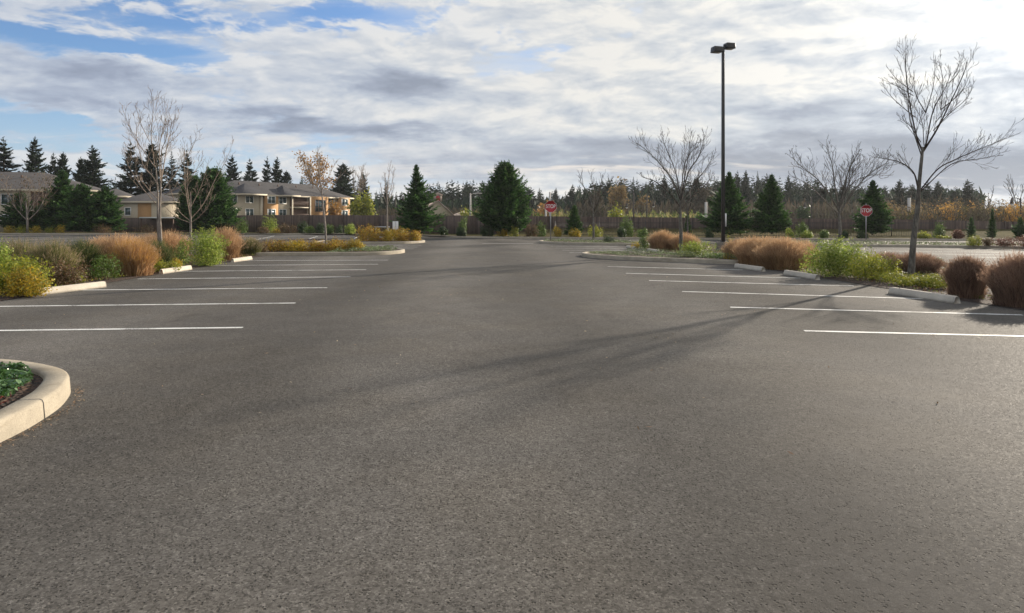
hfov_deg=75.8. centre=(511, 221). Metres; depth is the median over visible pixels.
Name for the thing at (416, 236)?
shrub
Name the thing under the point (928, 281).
shrub
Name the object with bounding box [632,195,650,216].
autumn tree
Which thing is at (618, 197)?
autumn tree
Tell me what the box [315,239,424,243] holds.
kerb
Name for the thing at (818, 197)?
tall conifer
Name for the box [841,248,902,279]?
shrub
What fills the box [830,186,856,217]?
tall conifer
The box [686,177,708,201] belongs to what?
tall conifer
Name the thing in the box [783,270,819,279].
wheel stop
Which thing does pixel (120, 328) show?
stall line
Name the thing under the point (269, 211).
window
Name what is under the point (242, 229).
shrub
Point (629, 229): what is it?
shrub
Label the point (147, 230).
shrub
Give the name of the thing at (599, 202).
autumn tree
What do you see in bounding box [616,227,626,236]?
shrub
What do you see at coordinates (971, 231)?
conifer
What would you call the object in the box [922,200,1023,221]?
autumn thicket
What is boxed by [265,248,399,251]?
planting bed
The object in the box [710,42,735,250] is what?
lamp pole
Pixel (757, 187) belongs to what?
tall conifer
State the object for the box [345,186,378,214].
autumn tree
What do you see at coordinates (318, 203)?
window
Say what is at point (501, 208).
conifer
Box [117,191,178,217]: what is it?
garage building
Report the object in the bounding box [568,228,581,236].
shrub
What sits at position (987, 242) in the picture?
shrub
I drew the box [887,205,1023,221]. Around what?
bare undergrowth
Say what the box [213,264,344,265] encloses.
stall line
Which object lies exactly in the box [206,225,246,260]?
grass clump
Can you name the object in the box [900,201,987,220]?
autumn thicket
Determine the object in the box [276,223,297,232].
shrub
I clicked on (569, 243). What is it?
kerb
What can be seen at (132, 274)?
groundcover
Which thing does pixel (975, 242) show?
shrub
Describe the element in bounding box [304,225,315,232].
shrub
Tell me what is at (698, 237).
planting bed
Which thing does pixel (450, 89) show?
sky
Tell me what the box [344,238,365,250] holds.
shrub
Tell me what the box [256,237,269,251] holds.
shrub
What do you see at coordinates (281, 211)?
window
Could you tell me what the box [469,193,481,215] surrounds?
street lamp
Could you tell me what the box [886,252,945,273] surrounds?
grass clump
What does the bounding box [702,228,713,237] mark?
shrub
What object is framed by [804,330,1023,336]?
stall line
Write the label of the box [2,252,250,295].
groundcover
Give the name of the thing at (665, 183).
tall conifer
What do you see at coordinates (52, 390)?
kerb
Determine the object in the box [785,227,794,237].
shrub
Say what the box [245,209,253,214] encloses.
window
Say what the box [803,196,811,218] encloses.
street lamp
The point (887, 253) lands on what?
grass clump
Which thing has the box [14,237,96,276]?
grass clump
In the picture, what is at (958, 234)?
shrub
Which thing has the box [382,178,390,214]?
tall conifer
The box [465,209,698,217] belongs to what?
hedge growth
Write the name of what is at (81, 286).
wheel stop
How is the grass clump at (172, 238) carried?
on the planting bed at (111, 279)
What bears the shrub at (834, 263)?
on the planting bed at (885, 285)
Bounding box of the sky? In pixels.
[0,0,1023,208]
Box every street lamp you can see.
[395,196,404,214]
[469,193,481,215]
[625,193,633,216]
[646,195,654,216]
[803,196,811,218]
[1010,198,1021,216]
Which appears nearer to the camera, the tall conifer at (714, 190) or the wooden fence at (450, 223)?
the wooden fence at (450, 223)
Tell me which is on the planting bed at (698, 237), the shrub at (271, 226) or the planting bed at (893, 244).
the shrub at (271, 226)
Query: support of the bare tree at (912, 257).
on the planting bed at (885, 285)
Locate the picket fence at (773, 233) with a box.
[555,221,937,235]
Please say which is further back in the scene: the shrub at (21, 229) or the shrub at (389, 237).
the shrub at (21, 229)
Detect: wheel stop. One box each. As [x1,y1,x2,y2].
[37,281,106,294]
[159,265,191,273]
[231,256,252,261]
[734,263,764,271]
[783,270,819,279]
[888,287,960,303]
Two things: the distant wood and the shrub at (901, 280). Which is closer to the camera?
the shrub at (901, 280)
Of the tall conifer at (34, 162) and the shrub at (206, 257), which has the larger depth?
the tall conifer at (34, 162)
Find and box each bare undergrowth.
[350,193,982,218]
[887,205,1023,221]
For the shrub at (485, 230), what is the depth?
58.99 m
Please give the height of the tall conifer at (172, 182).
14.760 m
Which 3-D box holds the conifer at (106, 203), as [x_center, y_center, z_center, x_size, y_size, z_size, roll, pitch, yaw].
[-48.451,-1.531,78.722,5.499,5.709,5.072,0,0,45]
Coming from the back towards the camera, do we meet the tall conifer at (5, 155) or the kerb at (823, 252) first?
the tall conifer at (5, 155)
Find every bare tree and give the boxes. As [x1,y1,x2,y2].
[0,171,58,232]
[119,87,203,246]
[155,137,235,253]
[292,150,335,189]
[302,145,345,246]
[347,165,368,201]
[378,164,395,236]
[577,167,612,239]
[628,126,716,251]
[679,165,706,235]
[785,135,896,241]
[870,33,1023,274]
[985,188,993,207]
[1003,175,1023,205]
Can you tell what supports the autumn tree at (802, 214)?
on the ground
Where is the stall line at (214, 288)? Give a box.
[108,287,326,289]
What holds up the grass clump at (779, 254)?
on the planting bed at (885, 285)
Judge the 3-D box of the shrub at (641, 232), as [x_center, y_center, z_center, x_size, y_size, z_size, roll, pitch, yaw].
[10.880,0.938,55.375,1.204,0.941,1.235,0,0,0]
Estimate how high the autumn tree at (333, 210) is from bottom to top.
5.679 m
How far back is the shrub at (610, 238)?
43.25 m
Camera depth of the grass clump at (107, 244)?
18.69 m
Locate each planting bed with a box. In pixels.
[0,239,333,300]
[0,374,42,408]
[184,233,937,238]
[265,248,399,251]
[320,240,410,241]
[550,241,632,242]
[589,252,736,259]
[624,242,1023,309]
[788,241,1019,245]
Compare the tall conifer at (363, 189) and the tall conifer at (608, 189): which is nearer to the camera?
the tall conifer at (363, 189)
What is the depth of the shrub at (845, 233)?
51.80 m
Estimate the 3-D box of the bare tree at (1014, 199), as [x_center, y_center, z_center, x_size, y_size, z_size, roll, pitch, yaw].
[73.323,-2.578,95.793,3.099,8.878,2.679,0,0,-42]
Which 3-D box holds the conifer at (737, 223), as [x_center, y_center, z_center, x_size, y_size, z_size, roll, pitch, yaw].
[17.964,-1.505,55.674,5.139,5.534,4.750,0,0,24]
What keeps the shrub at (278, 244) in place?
on the planting bed at (335, 251)
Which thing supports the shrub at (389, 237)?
on the planting bed at (369, 241)
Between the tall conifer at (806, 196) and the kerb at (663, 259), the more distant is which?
the tall conifer at (806, 196)
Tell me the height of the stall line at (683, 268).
0.001 m
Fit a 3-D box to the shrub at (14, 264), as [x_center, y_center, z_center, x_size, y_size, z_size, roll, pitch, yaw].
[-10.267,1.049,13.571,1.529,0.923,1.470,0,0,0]
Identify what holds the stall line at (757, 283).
on the asphalt lot
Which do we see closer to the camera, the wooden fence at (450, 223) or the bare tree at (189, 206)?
the bare tree at (189, 206)
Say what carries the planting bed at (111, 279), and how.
on the asphalt lot
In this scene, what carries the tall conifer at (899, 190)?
on the ground
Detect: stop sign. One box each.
[545,199,556,239]
[860,204,871,241]
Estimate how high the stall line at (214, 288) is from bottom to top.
0.001 m
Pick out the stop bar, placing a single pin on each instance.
(507, 243)
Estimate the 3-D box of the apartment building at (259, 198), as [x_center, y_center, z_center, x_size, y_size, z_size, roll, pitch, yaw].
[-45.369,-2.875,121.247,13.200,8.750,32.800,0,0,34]
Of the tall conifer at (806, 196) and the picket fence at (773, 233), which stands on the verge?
the picket fence at (773, 233)
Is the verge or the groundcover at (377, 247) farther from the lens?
the verge
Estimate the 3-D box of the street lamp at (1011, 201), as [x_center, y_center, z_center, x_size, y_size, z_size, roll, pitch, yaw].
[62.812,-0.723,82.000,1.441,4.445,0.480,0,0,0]
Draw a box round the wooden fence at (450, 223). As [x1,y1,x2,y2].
[64,214,1023,233]
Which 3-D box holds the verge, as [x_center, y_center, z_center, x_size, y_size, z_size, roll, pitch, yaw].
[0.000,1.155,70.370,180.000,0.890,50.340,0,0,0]
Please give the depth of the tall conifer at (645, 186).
187.67 m
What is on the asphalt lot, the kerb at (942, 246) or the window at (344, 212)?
the kerb at (942, 246)
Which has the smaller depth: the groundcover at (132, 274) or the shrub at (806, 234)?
the groundcover at (132, 274)
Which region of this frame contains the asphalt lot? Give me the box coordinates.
[0,234,1023,612]
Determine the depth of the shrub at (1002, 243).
35.14 m
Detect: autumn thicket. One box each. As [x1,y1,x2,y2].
[883,195,1023,221]
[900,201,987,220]
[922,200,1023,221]
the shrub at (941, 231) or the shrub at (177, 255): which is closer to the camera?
the shrub at (177, 255)
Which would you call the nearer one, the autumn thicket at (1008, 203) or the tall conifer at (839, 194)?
the autumn thicket at (1008, 203)
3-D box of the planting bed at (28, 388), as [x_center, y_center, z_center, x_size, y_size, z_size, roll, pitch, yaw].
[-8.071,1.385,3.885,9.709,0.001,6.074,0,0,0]
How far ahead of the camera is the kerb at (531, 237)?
56.43 m
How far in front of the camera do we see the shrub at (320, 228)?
73.37 m
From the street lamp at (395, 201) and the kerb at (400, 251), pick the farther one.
the street lamp at (395, 201)
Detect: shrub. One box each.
[0,237,13,284]
[0,250,56,292]
[0,265,57,296]
[3,226,15,232]
[14,225,28,232]
[29,225,41,232]
[35,258,90,286]
[44,225,55,232]
[54,224,64,232]
[54,265,86,281]
[75,261,98,279]
[86,252,122,279]
[94,223,112,232]
[132,223,155,232]
[153,258,184,271]
[169,239,189,264]
[171,257,182,266]
[178,221,230,266]
[234,218,247,232]
[256,225,269,232]
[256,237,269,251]
[260,214,276,232]
[261,238,290,251]
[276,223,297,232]
[279,238,308,250]
[297,219,308,232]
[301,238,330,250]
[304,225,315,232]
[314,223,323,232]
[323,236,350,250]
[324,223,334,233]
[335,224,343,233]
[344,224,355,233]
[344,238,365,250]
[354,222,373,240]
[367,226,385,240]
[380,226,398,240]
[393,226,412,240]
[408,230,422,240]
[437,226,448,235]
[455,227,466,235]
[456,213,467,231]
[479,224,494,236]
[496,228,507,236]
[508,225,518,236]
[524,222,539,236]
[537,220,546,236]
[553,226,561,236]
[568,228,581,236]
[587,225,603,236]
[602,235,615,241]
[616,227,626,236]
[619,217,633,236]
[634,227,648,236]
[637,235,650,248]
[676,238,716,256]
[701,252,723,258]
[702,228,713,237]
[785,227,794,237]
[794,222,808,236]
[799,231,813,237]
[799,234,883,276]
[816,230,828,237]
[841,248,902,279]
[842,230,850,237]
[856,232,869,238]
[868,270,926,286]
[913,271,946,288]
[917,230,933,238]
[932,221,945,237]
[935,234,951,238]
[951,227,965,238]
[965,235,982,245]
[982,237,994,245]
[994,236,1016,246]
[1013,235,1023,245]
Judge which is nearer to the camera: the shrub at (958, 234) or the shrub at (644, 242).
the shrub at (644, 242)
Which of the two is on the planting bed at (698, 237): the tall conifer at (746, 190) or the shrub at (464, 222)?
the shrub at (464, 222)
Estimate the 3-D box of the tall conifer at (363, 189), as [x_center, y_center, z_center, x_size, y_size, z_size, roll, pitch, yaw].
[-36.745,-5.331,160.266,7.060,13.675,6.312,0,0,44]
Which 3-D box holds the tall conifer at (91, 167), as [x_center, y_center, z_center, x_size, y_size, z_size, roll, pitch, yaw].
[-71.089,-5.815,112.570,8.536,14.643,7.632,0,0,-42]
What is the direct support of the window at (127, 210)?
in the garage building at (141, 205)
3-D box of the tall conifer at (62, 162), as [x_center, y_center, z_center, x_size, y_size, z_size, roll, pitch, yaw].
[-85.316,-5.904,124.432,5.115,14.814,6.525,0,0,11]
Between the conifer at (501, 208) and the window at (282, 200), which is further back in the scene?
the window at (282, 200)
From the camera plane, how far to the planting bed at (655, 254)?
26.53 m
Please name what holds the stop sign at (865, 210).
on the planting bed at (893, 244)
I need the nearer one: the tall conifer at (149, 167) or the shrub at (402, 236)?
the shrub at (402, 236)
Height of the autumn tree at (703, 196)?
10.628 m
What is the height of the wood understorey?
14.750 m
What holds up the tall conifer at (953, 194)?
on the ground
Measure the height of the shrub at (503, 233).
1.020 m
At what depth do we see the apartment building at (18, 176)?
92.15 m
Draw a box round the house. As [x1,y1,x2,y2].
[426,192,466,215]
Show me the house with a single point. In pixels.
(442, 208)
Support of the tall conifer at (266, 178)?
on the ground
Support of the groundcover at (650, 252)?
on the planting bed at (655, 254)
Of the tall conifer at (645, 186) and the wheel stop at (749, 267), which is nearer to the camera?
the wheel stop at (749, 267)
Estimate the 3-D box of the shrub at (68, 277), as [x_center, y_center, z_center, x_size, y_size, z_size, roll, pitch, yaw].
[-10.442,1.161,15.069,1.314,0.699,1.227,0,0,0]
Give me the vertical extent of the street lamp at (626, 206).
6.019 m
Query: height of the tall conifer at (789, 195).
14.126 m
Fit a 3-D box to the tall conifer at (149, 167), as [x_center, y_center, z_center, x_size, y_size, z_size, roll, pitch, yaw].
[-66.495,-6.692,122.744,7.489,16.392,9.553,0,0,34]
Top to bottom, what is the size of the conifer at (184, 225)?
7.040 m
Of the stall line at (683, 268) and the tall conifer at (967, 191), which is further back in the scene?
the tall conifer at (967, 191)
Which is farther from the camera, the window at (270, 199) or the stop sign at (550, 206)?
the window at (270, 199)
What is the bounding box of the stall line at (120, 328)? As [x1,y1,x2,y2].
[0,327,242,330]
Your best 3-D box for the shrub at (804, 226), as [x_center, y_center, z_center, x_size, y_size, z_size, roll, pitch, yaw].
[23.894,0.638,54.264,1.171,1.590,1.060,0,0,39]
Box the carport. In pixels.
[139,217,174,231]
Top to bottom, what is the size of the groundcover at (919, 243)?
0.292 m
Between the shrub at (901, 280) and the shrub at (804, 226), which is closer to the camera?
the shrub at (901, 280)
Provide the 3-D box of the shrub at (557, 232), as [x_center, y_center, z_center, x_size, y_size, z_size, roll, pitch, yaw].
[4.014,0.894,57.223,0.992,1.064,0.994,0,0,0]
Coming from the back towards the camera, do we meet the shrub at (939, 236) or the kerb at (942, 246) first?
the shrub at (939, 236)
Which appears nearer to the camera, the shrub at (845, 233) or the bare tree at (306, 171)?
the shrub at (845, 233)
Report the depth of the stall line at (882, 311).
10.89 m
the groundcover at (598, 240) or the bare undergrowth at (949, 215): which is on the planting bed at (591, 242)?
the groundcover at (598, 240)
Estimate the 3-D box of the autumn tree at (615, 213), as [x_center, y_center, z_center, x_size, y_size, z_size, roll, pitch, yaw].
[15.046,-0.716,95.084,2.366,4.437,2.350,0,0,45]
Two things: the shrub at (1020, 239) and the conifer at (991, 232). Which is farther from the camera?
the conifer at (991, 232)
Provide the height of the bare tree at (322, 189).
6.549 m
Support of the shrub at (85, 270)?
on the planting bed at (111, 279)
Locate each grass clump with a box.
[0,236,43,262]
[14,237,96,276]
[58,234,109,273]
[83,235,111,247]
[86,231,162,274]
[98,236,161,276]
[134,230,165,245]
[137,227,192,258]
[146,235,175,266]
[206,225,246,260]
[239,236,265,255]
[644,226,674,249]
[667,231,701,249]
[721,236,745,258]
[730,235,762,264]
[742,234,777,265]
[747,235,814,269]
[796,238,819,266]
[868,249,898,269]
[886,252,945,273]
[937,249,989,298]
[976,247,1023,307]
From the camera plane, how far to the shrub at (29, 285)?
12.93 m
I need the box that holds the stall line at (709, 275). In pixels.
[631,273,786,277]
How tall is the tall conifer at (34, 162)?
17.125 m
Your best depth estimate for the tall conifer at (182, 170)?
121.45 m
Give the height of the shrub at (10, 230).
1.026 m
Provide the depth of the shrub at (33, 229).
75.66 m
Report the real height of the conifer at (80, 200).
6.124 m
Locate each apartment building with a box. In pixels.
[0,172,133,231]
[162,180,353,214]
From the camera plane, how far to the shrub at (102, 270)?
16.64 m
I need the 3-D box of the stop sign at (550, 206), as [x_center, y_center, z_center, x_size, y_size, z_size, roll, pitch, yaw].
[2.683,-0.068,45.615,0.820,2.916,0.071,0,0,-4]
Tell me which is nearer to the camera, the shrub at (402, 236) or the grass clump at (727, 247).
the grass clump at (727, 247)
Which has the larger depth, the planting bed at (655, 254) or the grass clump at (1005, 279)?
the planting bed at (655, 254)
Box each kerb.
[0,233,1021,240]
[0,359,70,442]
[254,248,404,255]
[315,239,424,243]
[539,240,648,245]
[581,251,737,263]
[701,241,990,267]
[771,240,1023,248]
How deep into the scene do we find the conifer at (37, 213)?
79.58 m
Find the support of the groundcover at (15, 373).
on the planting bed at (28, 388)
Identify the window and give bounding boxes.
[1,194,12,204]
[124,207,130,215]
[245,195,253,202]
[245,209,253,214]
[267,196,275,203]
[267,209,275,214]
[279,197,286,203]
[279,209,286,214]
[315,200,325,211]
[328,198,333,204]
[342,199,347,204]
[342,210,347,214]
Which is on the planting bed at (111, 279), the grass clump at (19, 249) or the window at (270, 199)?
the grass clump at (19, 249)
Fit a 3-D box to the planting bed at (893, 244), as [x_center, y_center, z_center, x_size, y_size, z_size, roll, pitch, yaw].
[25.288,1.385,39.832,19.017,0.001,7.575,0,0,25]
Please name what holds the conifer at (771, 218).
on the verge
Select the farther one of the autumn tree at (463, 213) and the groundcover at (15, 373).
the autumn tree at (463, 213)
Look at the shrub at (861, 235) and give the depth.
51.56 m
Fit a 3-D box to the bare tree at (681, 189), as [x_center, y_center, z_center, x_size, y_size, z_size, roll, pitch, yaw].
[6.995,-1.355,28.502,3.871,5.976,3.533,0,0,10]
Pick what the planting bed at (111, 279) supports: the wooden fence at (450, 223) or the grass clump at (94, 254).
the grass clump at (94, 254)
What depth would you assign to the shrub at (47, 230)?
75.66 m
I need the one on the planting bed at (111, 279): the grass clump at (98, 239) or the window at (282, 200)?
the grass clump at (98, 239)
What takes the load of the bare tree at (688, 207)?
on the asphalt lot
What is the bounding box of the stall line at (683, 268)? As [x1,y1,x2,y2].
[608,266,732,269]
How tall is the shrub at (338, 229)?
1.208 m
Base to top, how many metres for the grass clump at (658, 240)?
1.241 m
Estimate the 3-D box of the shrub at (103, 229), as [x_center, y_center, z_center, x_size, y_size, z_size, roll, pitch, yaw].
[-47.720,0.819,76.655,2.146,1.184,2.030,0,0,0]
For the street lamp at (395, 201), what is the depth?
94.93 m
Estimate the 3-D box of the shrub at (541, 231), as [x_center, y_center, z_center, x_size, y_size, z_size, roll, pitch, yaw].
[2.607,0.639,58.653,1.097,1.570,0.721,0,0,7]
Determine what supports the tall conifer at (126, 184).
on the ground
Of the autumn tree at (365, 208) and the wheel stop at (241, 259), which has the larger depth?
the autumn tree at (365, 208)
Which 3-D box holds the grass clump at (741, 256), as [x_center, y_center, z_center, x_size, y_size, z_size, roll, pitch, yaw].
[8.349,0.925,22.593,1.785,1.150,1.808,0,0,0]
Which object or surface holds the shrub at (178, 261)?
on the planting bed at (111, 279)
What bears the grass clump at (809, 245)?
on the planting bed at (885, 285)
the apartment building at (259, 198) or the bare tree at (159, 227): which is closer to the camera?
the bare tree at (159, 227)
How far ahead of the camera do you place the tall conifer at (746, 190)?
179.49 m
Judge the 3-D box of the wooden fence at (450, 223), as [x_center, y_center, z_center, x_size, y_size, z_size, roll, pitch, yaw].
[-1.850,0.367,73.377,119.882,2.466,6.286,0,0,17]
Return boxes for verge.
[0,228,1021,238]
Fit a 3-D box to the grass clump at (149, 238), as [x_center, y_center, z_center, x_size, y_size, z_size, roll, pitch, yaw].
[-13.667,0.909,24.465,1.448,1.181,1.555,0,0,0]
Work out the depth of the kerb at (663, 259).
24.40 m
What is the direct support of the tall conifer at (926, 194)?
on the ground
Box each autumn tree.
[328,200,343,214]
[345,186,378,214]
[458,205,471,215]
[533,200,557,215]
[585,191,606,216]
[606,176,630,214]
[608,201,623,216]
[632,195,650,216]
[693,181,715,216]
[795,204,812,218]
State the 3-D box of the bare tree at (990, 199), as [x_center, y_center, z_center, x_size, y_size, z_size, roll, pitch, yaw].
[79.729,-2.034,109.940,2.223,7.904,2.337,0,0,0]
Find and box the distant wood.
[108,174,958,218]
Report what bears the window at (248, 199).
in the apartment building at (259, 198)
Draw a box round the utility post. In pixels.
[907,198,910,212]
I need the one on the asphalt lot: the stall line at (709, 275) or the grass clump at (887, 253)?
the stall line at (709, 275)
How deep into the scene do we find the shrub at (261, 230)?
74.08 m
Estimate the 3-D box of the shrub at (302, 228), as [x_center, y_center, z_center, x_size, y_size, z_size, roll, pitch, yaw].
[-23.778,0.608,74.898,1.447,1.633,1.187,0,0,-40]
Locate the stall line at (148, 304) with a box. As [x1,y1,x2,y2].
[0,303,276,306]
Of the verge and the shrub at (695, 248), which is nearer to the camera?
the shrub at (695, 248)
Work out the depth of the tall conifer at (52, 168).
124.69 m
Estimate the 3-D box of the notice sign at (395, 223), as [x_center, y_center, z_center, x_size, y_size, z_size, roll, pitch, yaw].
[-8.861,0.750,50.025,0.430,1.500,0.080,0,0,0]
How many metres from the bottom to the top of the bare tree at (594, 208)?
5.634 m
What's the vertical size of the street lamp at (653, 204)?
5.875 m
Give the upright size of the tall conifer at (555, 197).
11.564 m
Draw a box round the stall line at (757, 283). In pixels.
[649,280,845,285]
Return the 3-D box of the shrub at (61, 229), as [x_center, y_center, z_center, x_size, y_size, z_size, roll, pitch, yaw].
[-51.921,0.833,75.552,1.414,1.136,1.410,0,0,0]
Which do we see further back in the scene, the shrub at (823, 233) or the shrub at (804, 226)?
the shrub at (804, 226)
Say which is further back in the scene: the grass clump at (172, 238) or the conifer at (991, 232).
the conifer at (991, 232)
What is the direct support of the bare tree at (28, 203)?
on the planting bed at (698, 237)
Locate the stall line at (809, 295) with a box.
[682,291,920,298]
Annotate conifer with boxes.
[0,136,23,171]
[0,192,39,230]
[18,136,49,172]
[22,205,47,230]
[29,169,73,230]
[45,153,57,174]
[52,152,73,180]
[54,182,105,232]
[71,157,87,182]
[74,145,117,189]
[83,185,128,231]
[111,142,146,195]
[136,143,172,193]
[162,152,179,190]
[173,150,196,186]
[173,173,201,230]
[180,165,244,231]
[225,155,242,181]
[242,157,258,180]
[260,156,274,181]
[269,157,283,182]
[279,170,292,183]
[329,162,358,214]
[355,172,371,205]
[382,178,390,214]
[389,164,448,233]
[466,160,532,232]
[535,188,542,203]
[551,188,560,204]
[562,205,583,236]
[565,186,574,204]
[603,177,613,202]
[629,177,637,200]
[641,184,650,200]
[655,176,673,211]
[683,215,693,234]
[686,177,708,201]
[696,171,753,234]
[710,176,717,197]
[734,172,746,201]
[740,171,754,207]
[747,174,792,233]
[753,171,760,199]
[761,173,767,194]
[782,175,797,213]
[800,185,817,214]
[812,188,831,213]
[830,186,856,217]
[849,180,895,234]
[888,179,906,209]
[904,185,921,204]
[913,182,938,210]
[930,181,948,203]
[949,190,960,202]
[956,179,979,209]
[965,217,975,236]
[983,208,999,237]
[1010,217,1023,237]
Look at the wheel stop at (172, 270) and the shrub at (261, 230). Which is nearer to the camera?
the wheel stop at (172, 270)
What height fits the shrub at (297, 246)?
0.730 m
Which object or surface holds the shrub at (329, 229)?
on the planting bed at (698, 237)
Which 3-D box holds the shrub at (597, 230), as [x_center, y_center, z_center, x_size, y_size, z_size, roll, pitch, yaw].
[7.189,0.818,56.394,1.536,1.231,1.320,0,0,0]
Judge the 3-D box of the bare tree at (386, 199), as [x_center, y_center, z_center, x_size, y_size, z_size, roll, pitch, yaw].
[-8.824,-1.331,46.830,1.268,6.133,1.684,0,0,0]
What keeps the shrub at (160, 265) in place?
on the planting bed at (111, 279)
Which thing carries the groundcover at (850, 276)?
on the planting bed at (885, 285)
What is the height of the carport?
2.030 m
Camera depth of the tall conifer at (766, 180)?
181.86 m
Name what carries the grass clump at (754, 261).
on the planting bed at (885, 285)
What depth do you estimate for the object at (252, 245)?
28.20 m
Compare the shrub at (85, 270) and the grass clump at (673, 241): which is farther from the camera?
the grass clump at (673, 241)
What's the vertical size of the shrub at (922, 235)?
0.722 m
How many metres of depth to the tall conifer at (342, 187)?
148.92 m
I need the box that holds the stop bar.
[482,243,532,243]
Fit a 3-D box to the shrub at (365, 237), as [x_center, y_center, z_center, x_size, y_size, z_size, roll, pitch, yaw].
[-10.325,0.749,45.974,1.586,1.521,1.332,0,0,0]
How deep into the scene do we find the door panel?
95.31 m
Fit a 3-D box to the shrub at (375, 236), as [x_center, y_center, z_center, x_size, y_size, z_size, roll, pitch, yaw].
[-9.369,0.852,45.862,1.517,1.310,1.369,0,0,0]
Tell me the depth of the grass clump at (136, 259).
17.82 m
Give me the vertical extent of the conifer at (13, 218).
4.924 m
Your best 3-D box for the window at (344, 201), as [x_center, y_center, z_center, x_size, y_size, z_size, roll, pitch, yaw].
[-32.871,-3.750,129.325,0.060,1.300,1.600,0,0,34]
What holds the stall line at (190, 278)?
on the asphalt lot
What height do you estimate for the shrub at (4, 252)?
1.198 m
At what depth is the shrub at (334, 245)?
30.55 m
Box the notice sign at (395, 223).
[393,221,397,230]
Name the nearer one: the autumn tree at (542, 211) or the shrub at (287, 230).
the shrub at (287, 230)
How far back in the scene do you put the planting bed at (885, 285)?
15.45 m
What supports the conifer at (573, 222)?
on the verge
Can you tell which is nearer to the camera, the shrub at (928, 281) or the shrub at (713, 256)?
the shrub at (928, 281)
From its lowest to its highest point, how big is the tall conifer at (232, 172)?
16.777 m
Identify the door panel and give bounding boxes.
[138,203,150,217]
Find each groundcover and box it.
[0,254,252,294]
[0,361,33,397]
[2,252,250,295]
[326,245,397,251]
[543,238,639,242]
[590,247,737,259]
[627,239,991,299]
[627,242,991,297]
[777,238,1017,245]
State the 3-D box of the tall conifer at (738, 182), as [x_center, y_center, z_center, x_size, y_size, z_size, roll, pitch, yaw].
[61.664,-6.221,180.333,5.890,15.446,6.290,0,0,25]
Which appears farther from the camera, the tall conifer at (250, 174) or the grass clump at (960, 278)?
the tall conifer at (250, 174)
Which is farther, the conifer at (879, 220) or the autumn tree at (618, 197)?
the autumn tree at (618, 197)
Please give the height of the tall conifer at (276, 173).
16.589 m
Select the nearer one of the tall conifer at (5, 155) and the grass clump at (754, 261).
the grass clump at (754, 261)
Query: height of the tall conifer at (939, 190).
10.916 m
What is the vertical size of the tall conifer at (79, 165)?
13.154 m
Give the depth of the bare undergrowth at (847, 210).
146.14 m
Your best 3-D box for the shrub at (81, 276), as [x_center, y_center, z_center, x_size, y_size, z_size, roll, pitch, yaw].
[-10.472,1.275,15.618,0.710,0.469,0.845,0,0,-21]
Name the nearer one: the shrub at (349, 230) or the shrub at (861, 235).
the shrub at (861, 235)
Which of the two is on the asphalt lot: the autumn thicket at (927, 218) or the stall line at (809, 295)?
the stall line at (809, 295)
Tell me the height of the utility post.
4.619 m
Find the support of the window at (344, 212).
in the apartment building at (259, 198)
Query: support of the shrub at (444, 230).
on the planting bed at (698, 237)
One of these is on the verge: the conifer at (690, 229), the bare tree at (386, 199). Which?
the conifer at (690, 229)
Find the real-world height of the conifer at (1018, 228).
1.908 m
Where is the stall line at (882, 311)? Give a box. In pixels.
[732,307,1020,314]
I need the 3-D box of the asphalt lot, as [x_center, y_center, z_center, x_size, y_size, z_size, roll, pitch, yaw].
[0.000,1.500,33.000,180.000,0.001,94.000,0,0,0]
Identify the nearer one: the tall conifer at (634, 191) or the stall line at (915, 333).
the stall line at (915, 333)
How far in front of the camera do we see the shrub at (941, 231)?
52.94 m
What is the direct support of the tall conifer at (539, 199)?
on the ground
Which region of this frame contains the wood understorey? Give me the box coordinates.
[358,187,987,218]
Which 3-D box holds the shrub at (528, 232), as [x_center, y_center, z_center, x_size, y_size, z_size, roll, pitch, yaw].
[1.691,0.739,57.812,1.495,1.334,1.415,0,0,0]
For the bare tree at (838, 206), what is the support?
on the planting bed at (893, 244)
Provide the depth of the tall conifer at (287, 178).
153.55 m
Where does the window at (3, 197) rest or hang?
in the apartment building at (18, 176)
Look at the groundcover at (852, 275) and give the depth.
17.06 m
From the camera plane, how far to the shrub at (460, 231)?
60.30 m
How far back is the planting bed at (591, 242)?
44.80 m
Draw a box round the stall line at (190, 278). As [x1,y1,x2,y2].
[159,277,290,278]
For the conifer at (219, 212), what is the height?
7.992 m
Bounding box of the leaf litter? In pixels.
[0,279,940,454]
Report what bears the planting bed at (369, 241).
in the kerb at (411, 242)
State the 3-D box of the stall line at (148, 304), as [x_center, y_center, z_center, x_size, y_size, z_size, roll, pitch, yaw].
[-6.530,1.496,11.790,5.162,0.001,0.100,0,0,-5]
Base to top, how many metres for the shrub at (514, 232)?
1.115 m
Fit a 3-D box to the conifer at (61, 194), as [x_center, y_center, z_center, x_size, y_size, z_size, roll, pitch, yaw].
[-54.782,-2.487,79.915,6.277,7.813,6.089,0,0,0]
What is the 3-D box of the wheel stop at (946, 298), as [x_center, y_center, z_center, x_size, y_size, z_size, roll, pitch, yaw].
[7.980,1.431,12.800,0.170,0.139,1.700,0,0,-8]
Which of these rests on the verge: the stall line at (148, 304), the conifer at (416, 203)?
the conifer at (416, 203)
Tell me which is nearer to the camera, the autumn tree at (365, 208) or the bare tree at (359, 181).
the autumn tree at (365, 208)

